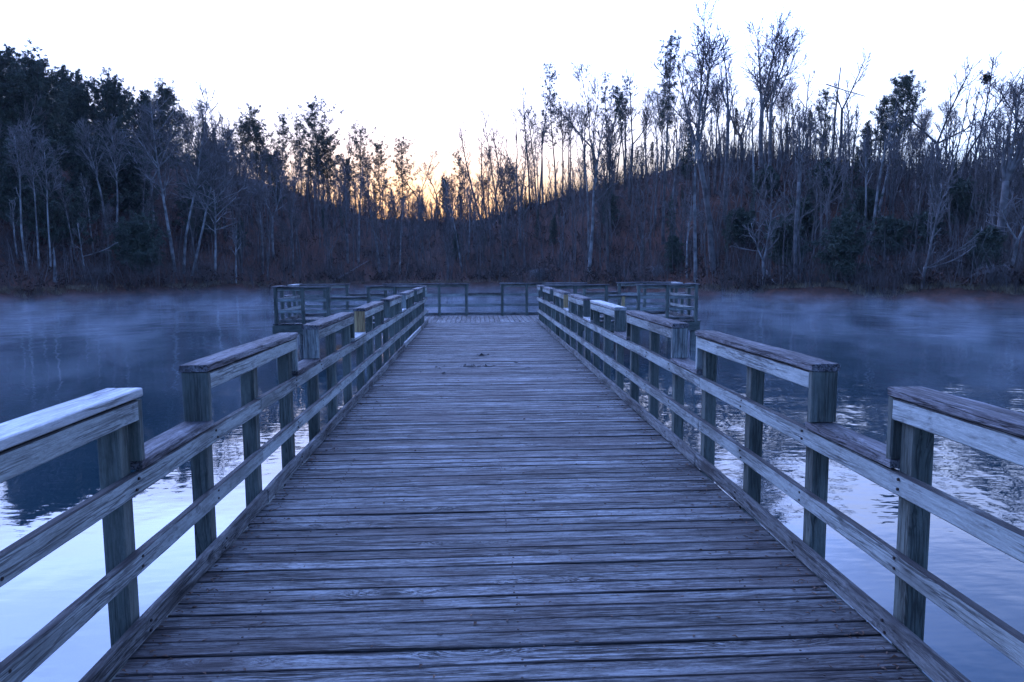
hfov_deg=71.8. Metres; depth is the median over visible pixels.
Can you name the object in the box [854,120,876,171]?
cedar tree
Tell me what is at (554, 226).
cedar tree
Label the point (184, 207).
tree
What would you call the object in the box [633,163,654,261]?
bare tree
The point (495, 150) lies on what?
bare tree
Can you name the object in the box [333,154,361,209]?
pine tree
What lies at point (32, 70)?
pine tree
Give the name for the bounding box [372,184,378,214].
cedar tree
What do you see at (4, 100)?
pine tree
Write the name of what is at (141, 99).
pine tree
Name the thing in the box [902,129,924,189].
bare tree
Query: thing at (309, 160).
bare tree
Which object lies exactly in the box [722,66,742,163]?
bare tree
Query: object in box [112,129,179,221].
bare tree
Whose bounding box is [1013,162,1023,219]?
bare tree
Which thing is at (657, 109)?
bare tree
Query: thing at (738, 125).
bare tree
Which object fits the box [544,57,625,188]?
bare tree
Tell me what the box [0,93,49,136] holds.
bare tree
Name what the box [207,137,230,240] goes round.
bare tree
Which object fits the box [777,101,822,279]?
bare tree
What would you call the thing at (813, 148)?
bare tree
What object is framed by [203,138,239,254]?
bare tree
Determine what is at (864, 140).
bare tree
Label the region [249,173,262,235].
bare tree
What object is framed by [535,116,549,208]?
bare tree
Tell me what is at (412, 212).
bare tree
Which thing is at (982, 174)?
bare tree
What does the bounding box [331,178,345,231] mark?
bare tree
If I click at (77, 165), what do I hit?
pine tree
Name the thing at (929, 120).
bare tree
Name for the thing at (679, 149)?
bare tree
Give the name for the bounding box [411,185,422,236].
bare tree
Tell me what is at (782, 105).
bare tree
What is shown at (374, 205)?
bare tree
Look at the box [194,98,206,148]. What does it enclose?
pine tree
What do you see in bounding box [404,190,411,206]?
bare tree
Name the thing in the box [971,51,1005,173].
bare tree
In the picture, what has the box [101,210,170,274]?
cedar tree
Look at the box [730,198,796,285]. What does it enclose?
bare tree
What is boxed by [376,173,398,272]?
bare tree
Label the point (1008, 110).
bare tree
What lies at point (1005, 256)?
undergrowth
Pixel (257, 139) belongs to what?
pine tree
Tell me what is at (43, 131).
bare tree
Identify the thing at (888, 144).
bare tree
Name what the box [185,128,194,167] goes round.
pine tree
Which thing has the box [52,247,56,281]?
bare tree
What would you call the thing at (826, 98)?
pine tree
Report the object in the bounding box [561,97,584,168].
bare tree
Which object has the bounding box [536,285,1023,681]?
wooden railing
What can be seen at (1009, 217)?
bare tree
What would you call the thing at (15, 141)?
bare tree
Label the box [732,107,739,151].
pine tree
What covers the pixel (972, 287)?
shore grass
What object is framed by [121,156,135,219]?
bare tree
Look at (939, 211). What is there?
bare tree
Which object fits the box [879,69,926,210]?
pine tree
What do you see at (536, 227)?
cedar tree
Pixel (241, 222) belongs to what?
cedar tree
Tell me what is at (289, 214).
bare tree
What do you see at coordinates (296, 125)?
pine tree
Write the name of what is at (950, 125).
bare tree
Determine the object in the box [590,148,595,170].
pine tree
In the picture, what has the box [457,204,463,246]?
bare tree
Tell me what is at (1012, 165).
bare tree
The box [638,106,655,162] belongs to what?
bare tree
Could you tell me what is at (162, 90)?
pine tree
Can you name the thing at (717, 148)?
bare tree
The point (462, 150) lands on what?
bare tree
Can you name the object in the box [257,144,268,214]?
bare tree
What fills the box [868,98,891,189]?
tree
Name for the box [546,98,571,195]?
bare tree
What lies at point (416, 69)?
sky
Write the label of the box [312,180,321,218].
bare tree
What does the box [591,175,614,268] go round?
bare tree
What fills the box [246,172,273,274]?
bare tree
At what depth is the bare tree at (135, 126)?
93.30 m
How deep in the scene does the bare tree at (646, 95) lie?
109.87 m
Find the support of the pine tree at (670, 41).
on the hillside
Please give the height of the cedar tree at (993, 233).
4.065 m
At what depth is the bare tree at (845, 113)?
81.44 m
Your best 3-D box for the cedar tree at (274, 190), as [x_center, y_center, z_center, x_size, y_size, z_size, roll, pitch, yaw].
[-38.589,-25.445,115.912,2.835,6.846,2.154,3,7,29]
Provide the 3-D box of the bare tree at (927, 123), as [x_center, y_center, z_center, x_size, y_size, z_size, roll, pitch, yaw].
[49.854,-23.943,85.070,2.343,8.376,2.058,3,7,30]
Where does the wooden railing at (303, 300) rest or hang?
attached to the dock
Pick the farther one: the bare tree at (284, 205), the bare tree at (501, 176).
the bare tree at (284, 205)
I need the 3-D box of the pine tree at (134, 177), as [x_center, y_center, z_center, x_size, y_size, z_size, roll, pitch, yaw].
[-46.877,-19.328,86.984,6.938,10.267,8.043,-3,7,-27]
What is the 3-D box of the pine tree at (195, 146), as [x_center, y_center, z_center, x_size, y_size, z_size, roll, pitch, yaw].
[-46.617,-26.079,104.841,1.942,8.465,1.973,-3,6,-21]
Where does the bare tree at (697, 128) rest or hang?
on the hillside
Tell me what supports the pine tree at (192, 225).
on the hillside
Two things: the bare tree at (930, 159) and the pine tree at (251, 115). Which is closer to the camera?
the bare tree at (930, 159)
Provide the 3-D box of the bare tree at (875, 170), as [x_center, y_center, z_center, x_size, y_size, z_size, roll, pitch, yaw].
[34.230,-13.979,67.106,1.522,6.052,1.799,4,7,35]
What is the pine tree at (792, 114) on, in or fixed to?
on the hillside
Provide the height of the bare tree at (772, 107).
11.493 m
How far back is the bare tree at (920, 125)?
88.21 m
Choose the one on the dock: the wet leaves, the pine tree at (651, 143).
the wet leaves
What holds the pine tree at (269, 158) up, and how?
on the hillside
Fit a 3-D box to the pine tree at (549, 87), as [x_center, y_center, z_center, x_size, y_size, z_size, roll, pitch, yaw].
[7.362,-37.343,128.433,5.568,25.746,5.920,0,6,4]
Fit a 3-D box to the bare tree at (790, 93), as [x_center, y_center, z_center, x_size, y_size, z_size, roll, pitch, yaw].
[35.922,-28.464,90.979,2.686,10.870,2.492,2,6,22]
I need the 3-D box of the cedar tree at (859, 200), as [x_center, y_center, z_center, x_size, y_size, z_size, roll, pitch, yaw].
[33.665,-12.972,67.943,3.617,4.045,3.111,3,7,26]
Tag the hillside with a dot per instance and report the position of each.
(950, 294)
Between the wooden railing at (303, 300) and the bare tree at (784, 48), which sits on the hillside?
the bare tree at (784, 48)
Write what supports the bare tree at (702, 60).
on the hillside
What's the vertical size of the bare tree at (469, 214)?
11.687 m
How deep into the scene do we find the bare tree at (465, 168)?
140.46 m
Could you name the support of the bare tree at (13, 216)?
on the hillside
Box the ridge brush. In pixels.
[52,125,1023,225]
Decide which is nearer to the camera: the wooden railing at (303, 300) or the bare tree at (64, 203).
the wooden railing at (303, 300)
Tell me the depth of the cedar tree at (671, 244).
71.18 m
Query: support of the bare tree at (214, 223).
on the hillside
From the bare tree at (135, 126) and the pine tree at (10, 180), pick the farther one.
the bare tree at (135, 126)
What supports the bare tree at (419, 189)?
on the hillside
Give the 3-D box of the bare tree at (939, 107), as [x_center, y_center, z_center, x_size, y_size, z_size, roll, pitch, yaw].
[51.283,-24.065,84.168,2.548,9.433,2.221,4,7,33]
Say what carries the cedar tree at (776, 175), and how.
on the hillside
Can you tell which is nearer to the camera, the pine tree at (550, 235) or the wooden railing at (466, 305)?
the wooden railing at (466, 305)
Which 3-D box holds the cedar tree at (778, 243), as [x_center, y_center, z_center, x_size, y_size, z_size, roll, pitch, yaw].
[24.018,-8.480,62.077,4.599,5.575,3.906,2,6,21]
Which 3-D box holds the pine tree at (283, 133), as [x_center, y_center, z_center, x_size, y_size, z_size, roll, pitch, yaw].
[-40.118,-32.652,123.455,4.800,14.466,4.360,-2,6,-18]
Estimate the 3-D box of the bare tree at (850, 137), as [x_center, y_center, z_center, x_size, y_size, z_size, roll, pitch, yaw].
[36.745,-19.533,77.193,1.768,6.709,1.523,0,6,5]
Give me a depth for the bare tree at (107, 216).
70.85 m
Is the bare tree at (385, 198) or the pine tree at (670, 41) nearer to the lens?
the pine tree at (670, 41)
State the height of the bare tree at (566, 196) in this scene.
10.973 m
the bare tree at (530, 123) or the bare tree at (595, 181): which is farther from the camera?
the bare tree at (530, 123)
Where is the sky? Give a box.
[0,0,1023,219]
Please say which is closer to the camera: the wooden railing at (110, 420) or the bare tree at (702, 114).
the wooden railing at (110, 420)
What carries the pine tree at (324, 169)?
on the hillside
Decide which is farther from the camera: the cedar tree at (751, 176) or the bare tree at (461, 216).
the bare tree at (461, 216)
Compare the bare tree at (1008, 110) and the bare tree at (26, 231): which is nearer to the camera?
the bare tree at (26, 231)
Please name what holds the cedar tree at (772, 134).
on the hillside
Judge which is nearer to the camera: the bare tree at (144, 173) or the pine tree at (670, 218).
the pine tree at (670, 218)
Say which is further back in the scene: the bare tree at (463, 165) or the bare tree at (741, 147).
the bare tree at (463, 165)
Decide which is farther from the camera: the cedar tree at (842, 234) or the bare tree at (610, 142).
the bare tree at (610, 142)
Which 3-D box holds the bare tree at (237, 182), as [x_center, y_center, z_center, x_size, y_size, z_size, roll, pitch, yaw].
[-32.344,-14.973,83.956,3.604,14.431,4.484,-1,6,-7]
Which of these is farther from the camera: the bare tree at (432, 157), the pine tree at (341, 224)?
the bare tree at (432, 157)
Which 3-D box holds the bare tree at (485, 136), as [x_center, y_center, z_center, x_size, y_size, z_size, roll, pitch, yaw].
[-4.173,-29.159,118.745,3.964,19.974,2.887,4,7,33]
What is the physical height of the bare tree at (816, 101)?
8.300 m
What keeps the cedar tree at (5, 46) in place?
on the hillside
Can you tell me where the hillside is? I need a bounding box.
[0,157,1023,303]
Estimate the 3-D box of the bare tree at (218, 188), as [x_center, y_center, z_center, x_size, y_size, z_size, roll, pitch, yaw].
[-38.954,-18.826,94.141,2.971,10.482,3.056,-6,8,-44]
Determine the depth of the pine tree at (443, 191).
132.48 m
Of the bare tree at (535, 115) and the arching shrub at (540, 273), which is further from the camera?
the bare tree at (535, 115)
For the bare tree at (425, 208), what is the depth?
92.37 m
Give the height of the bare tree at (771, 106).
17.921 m
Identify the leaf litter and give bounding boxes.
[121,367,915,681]
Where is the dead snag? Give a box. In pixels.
[826,67,864,164]
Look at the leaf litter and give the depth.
3.60 m
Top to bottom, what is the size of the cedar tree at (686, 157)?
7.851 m
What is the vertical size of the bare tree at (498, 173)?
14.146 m
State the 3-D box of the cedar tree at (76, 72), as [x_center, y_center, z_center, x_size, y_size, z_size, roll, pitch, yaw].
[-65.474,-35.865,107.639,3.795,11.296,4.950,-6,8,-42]
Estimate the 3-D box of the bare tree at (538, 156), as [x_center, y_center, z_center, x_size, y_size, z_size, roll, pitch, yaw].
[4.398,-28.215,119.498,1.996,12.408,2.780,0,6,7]
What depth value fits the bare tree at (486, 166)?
139.96 m
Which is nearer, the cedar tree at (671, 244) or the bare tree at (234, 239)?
the cedar tree at (671, 244)
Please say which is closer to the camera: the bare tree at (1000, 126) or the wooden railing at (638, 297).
the wooden railing at (638, 297)
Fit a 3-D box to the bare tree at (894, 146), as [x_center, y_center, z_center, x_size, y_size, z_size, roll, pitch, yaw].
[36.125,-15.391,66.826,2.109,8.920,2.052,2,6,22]
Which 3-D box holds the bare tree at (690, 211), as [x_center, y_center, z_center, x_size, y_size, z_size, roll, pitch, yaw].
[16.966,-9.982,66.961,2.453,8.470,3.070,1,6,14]
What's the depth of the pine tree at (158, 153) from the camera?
95.48 m
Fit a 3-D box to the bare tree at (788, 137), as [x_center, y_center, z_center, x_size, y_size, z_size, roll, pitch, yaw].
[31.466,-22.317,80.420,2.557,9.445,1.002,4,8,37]
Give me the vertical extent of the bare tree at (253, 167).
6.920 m
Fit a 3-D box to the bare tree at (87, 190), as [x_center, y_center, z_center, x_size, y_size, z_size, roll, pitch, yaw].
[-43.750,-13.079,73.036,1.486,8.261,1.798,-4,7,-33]
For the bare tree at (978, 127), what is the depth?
83.49 m
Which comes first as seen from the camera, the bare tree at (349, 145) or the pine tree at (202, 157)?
the pine tree at (202, 157)
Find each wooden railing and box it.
[0,286,427,681]
[271,285,420,334]
[280,284,300,325]
[297,282,673,316]
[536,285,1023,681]
[544,284,699,331]
[669,282,698,315]
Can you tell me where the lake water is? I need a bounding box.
[0,287,1023,681]
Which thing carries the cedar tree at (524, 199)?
on the hillside
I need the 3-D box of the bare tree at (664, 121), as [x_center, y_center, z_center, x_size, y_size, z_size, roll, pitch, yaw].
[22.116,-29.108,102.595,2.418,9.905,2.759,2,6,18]
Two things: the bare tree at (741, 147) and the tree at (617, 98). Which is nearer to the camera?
the bare tree at (741, 147)
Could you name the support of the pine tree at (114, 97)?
on the hillside
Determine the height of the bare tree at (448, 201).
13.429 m
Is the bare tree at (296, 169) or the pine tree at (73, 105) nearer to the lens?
the pine tree at (73, 105)
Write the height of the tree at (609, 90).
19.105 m
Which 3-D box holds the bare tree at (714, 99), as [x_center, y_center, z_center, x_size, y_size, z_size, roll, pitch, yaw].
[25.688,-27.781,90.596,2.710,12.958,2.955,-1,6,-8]
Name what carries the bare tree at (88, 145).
on the hillside
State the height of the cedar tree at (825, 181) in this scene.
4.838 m
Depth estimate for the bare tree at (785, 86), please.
92.93 m
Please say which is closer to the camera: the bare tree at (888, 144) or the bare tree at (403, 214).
the bare tree at (888, 144)
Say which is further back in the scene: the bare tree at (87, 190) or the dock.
the bare tree at (87, 190)
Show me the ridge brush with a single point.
(787, 152)
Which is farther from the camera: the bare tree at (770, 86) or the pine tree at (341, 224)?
the pine tree at (341, 224)
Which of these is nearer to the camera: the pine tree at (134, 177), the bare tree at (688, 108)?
the pine tree at (134, 177)
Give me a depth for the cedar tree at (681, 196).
86.14 m
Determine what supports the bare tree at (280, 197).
on the hillside
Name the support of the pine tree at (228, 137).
on the hillside
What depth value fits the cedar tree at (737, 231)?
69.88 m
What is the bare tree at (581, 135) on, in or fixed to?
on the hillside
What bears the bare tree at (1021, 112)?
on the hillside
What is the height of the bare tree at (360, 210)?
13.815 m
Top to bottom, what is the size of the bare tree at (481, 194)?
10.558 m
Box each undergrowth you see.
[0,132,1023,297]
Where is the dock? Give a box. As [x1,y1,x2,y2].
[109,314,932,681]
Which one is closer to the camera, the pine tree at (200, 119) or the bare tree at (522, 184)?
the bare tree at (522, 184)
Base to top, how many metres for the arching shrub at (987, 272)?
1.905 m
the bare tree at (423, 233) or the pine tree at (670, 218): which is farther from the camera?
the bare tree at (423, 233)
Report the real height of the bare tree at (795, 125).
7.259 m
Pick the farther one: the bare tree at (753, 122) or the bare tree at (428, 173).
the bare tree at (428, 173)
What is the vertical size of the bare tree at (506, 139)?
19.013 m
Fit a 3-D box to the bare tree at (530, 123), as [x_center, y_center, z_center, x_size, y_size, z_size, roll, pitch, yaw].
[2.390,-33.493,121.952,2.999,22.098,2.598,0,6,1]
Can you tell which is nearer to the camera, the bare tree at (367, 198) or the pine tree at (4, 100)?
the pine tree at (4, 100)
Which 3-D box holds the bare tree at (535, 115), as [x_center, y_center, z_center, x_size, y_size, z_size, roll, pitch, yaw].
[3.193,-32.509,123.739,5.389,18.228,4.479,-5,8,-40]
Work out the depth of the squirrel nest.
77.64 m
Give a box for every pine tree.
[0,38,77,174]
[0,45,37,185]
[0,134,50,228]
[0,154,107,246]
[37,129,138,222]
[47,63,98,166]
[55,67,146,196]
[103,143,160,220]
[125,88,165,178]
[127,77,207,211]
[148,95,170,199]
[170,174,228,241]
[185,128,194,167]
[185,149,219,213]
[188,200,194,246]
[192,137,198,164]
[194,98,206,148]
[212,126,235,178]
[230,116,274,174]
[231,102,265,179]
[247,140,286,186]
[267,110,294,191]
[281,95,345,190]
[290,118,313,198]
[303,129,341,208]
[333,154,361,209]
[338,205,343,240]
[346,120,375,203]
[366,135,394,216]
[391,133,420,222]
[438,177,448,225]
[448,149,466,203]
[502,166,520,216]
[538,61,565,198]
[548,220,552,245]
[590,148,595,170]
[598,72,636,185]
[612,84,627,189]
[638,146,644,180]
[649,142,655,173]
[654,29,688,244]
[664,195,676,248]
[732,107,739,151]
[790,103,795,139]
[804,87,839,162]
[849,147,862,200]
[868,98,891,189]
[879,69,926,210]
[953,159,957,179]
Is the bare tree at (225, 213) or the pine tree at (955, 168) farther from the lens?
the bare tree at (225, 213)
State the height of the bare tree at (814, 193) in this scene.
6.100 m
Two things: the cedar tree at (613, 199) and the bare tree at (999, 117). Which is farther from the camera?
the cedar tree at (613, 199)
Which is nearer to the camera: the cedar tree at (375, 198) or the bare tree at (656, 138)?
the bare tree at (656, 138)
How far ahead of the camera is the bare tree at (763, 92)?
90.89 m
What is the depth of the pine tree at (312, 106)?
125.30 m
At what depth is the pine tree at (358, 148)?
131.35 m
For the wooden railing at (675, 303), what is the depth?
22.23 m
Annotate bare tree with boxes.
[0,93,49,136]
[2,116,69,270]
[8,197,19,258]
[23,227,28,244]
[32,127,53,199]
[48,163,75,258]
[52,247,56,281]
[71,110,129,233]
[71,223,117,268]
[78,174,93,251]
[98,202,116,267]
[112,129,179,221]
[117,78,246,275]
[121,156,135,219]
[129,112,155,199]
[136,139,154,222]
[141,199,154,269]
[148,189,157,224]
[164,148,259,276]
[189,205,203,249]
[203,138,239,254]
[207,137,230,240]
[209,168,228,232]
[217,189,228,239]
[223,154,255,272]
[229,223,245,283]
[237,144,256,225]
[241,168,304,258]
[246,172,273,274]
[248,154,256,195]
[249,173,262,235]
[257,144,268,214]
[262,196,278,280]
[268,147,288,218]
[278,170,299,277]
[278,191,286,225]
[289,147,310,248]
[307,127,316,203]
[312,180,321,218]
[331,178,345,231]
[332,153,352,238]
[334,167,356,263]
[341,131,361,198]
[350,166,364,263]
[357,176,379,275]
[360,151,374,218]
[367,199,380,272]
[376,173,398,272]
[381,188,389,221]
[388,188,400,255]
[389,222,401,254]
[392,148,440,202]
[395,195,407,273]
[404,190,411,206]
[406,196,418,262]
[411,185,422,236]
[415,161,455,225]
[416,185,426,201]
[416,200,436,274]
[416,212,428,266]
[440,215,455,279]
[441,177,461,269]
[446,177,457,229]
[446,189,456,234]
[453,161,467,225]
[457,121,488,230]
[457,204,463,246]
[461,166,471,213]
[463,181,478,259]
[468,181,480,242]
[471,173,490,233]
[472,220,484,250]
[473,174,493,257]
[478,108,500,224]
[479,144,496,205]
[487,117,508,218]
[488,142,506,219]
[490,153,525,276]
[495,105,522,218]
[506,139,537,250]
[516,101,544,203]
[518,80,532,207]
[519,140,537,201]
[532,136,540,208]
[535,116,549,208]
[539,95,553,197]
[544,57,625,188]
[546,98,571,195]
[553,179,572,258]
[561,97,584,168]
[565,107,573,203]
[574,110,592,256]
[575,148,589,211]
[579,102,589,189]
[580,114,613,273]
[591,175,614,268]
[596,114,640,268]
[599,113,617,191]
[602,91,627,181]
[614,93,635,181]
[619,68,656,199]
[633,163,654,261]
[636,0,745,271]
[638,85,658,171]
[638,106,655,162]
[648,90,666,165]
[648,117,660,223]
[653,91,675,162]
[658,109,669,174]
[669,102,683,154]
[670,129,686,234]
[677,89,697,171]
[677,92,714,282]
[682,190,702,278]
[693,93,708,151]
[705,73,723,172]
[708,73,731,153]
[708,104,730,193]
[711,79,725,152]
[715,28,735,217]
[715,72,756,163]
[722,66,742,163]
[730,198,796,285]
[733,109,746,176]
[735,7,811,170]
[744,96,761,209]
[749,68,779,156]
[756,78,780,160]
[762,75,782,155]
[768,29,811,166]
[772,118,787,172]
[774,87,790,143]
[774,88,792,160]
[775,76,794,130]
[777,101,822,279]
[779,101,800,176]
[783,76,800,158]
[788,70,845,236]
[790,113,807,170]
[807,177,821,238]
[808,138,819,164]
[811,98,826,133]
[831,49,871,170]
[841,132,852,167]
[842,90,854,178]
[856,130,876,236]
[867,163,880,221]
[870,103,900,238]
[877,106,916,216]
[885,131,907,216]
[899,57,989,189]
[901,130,932,212]
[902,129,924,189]
[914,116,928,150]
[917,106,937,149]
[917,108,932,173]
[920,182,982,288]
[921,136,954,207]
[922,148,930,190]
[926,137,939,177]
[934,99,955,145]
[940,110,960,154]
[959,67,1021,168]
[970,155,1001,229]
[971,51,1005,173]
[972,121,988,149]
[980,67,1023,250]
[982,74,1023,128]
[986,189,1023,276]
[987,104,1006,139]
[992,112,1005,153]
[1002,78,1023,162]
[1007,200,1022,238]
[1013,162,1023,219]
[1018,96,1023,133]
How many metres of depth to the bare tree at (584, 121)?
124.59 m
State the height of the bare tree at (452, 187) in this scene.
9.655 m
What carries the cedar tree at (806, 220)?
on the hillside
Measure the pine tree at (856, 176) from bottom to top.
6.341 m
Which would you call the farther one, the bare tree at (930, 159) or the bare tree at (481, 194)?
the bare tree at (481, 194)
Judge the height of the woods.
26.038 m
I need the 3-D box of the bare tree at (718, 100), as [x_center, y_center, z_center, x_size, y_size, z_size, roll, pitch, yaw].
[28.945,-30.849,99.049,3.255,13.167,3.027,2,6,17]
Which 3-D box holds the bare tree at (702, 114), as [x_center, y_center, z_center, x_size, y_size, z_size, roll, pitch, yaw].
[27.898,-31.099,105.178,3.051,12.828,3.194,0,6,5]
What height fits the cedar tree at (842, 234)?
6.448 m
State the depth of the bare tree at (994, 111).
77.28 m
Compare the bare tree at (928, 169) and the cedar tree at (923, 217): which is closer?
the cedar tree at (923, 217)
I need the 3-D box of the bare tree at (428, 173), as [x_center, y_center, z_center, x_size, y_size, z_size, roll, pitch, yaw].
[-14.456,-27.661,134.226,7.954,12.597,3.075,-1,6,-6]
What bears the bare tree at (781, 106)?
on the hillside
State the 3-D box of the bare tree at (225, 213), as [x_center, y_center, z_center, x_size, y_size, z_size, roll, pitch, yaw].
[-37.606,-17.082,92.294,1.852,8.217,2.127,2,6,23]
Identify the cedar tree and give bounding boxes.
[1,42,15,104]
[73,67,94,116]
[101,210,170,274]
[233,216,247,248]
[269,165,285,204]
[320,207,324,228]
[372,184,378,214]
[450,231,462,257]
[521,186,527,215]
[532,209,540,237]
[548,214,559,243]
[595,182,623,227]
[663,234,685,272]
[679,126,697,181]
[680,185,683,206]
[720,205,764,247]
[749,167,755,185]
[755,163,780,197]
[759,213,812,270]
[767,116,775,152]
[785,194,827,242]
[804,158,847,202]
[810,203,874,282]
[842,185,883,223]
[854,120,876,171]
[865,213,909,255]
[901,211,952,252]
[933,175,989,223]
[959,224,1009,272]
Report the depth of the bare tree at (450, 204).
123.40 m
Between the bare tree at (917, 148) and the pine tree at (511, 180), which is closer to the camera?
the bare tree at (917, 148)
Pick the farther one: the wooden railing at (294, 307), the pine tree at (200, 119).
the pine tree at (200, 119)
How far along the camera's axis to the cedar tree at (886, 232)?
59.39 m
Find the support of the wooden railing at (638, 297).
attached to the dock
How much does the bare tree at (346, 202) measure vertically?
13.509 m
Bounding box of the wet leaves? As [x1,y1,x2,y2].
[420,340,529,373]
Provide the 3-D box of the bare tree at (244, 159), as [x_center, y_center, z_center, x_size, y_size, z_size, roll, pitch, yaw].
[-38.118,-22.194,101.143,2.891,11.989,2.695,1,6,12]
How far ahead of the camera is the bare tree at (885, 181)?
68.24 m
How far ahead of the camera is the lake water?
13.12 m
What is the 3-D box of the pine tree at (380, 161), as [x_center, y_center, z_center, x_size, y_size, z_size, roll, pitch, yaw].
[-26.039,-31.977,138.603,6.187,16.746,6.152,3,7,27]
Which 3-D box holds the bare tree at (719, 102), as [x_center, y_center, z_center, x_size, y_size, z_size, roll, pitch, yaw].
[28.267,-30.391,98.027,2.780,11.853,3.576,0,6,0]
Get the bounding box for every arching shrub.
[527,267,553,280]
[649,263,665,276]
[961,261,1017,286]
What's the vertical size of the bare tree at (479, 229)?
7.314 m
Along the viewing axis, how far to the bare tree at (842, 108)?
82.06 m
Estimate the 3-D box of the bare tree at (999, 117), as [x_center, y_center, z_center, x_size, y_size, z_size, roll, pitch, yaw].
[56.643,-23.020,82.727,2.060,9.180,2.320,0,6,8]
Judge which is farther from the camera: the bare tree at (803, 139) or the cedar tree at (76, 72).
the cedar tree at (76, 72)
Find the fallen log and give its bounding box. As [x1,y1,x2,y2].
[334,255,372,281]
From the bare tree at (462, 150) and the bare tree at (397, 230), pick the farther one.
the bare tree at (462, 150)
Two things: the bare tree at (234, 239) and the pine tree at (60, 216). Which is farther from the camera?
the bare tree at (234, 239)
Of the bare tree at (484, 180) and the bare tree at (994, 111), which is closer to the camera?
the bare tree at (994, 111)
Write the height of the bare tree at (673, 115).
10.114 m
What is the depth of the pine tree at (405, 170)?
137.28 m
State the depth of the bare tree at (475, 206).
113.07 m
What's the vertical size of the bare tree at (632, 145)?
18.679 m
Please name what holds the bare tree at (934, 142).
on the hillside
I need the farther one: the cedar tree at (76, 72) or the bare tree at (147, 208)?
the cedar tree at (76, 72)
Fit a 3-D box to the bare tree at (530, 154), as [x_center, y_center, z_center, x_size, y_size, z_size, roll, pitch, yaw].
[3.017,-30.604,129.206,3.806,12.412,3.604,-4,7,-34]
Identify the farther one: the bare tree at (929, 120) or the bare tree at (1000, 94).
the bare tree at (929, 120)
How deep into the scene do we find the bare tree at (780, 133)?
82.29 m
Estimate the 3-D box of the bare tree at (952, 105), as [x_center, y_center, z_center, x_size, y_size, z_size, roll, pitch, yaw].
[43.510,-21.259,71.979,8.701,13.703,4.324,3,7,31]
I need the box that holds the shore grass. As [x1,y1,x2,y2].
[0,278,1023,298]
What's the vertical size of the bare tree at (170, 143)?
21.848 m
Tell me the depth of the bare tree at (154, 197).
84.39 m
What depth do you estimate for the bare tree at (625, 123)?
112.10 m
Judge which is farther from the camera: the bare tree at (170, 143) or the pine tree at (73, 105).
the pine tree at (73, 105)
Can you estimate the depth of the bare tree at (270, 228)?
82.79 m
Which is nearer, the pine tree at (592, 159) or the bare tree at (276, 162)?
the bare tree at (276, 162)
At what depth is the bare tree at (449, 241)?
91.35 m
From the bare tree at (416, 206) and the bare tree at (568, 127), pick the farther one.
the bare tree at (416, 206)
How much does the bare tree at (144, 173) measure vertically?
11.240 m
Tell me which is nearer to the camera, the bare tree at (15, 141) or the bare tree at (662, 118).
the bare tree at (15, 141)
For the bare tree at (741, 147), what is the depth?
92.09 m
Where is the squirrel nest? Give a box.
[979,69,995,89]
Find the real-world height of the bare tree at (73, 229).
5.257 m
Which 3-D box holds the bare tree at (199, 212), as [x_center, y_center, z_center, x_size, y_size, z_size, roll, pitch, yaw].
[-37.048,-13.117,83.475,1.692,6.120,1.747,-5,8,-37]
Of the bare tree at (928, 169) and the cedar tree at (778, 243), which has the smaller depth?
the cedar tree at (778, 243)
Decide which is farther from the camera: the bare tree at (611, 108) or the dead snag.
the bare tree at (611, 108)
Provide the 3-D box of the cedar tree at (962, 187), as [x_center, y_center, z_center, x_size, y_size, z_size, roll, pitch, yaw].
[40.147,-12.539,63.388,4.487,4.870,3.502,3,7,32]
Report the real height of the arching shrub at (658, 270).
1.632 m
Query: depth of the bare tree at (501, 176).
88.34 m
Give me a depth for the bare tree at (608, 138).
103.53 m
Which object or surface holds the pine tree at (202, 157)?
on the hillside
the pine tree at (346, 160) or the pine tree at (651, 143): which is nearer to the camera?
the pine tree at (651, 143)
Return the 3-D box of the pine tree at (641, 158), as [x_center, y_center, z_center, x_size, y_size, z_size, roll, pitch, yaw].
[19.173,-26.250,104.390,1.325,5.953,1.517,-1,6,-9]
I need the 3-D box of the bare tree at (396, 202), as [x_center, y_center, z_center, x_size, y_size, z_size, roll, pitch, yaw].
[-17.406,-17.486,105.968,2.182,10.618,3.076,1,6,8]
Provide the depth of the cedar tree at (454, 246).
103.11 m
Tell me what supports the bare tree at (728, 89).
on the hillside
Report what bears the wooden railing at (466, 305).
attached to the dock
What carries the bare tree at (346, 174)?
on the hillside
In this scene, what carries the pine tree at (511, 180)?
on the hillside
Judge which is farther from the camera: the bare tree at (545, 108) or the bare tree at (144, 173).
the bare tree at (545, 108)
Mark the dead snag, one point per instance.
(838, 88)
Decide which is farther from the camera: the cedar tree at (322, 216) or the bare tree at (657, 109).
the cedar tree at (322, 216)
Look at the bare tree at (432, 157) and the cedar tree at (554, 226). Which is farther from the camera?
the bare tree at (432, 157)
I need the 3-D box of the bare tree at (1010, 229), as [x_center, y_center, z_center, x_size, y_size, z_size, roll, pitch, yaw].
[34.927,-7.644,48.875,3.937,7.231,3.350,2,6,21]
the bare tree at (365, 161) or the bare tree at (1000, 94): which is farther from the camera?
the bare tree at (365, 161)
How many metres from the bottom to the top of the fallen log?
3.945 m
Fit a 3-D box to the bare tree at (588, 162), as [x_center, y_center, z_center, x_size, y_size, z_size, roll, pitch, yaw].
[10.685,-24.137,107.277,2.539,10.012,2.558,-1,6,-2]

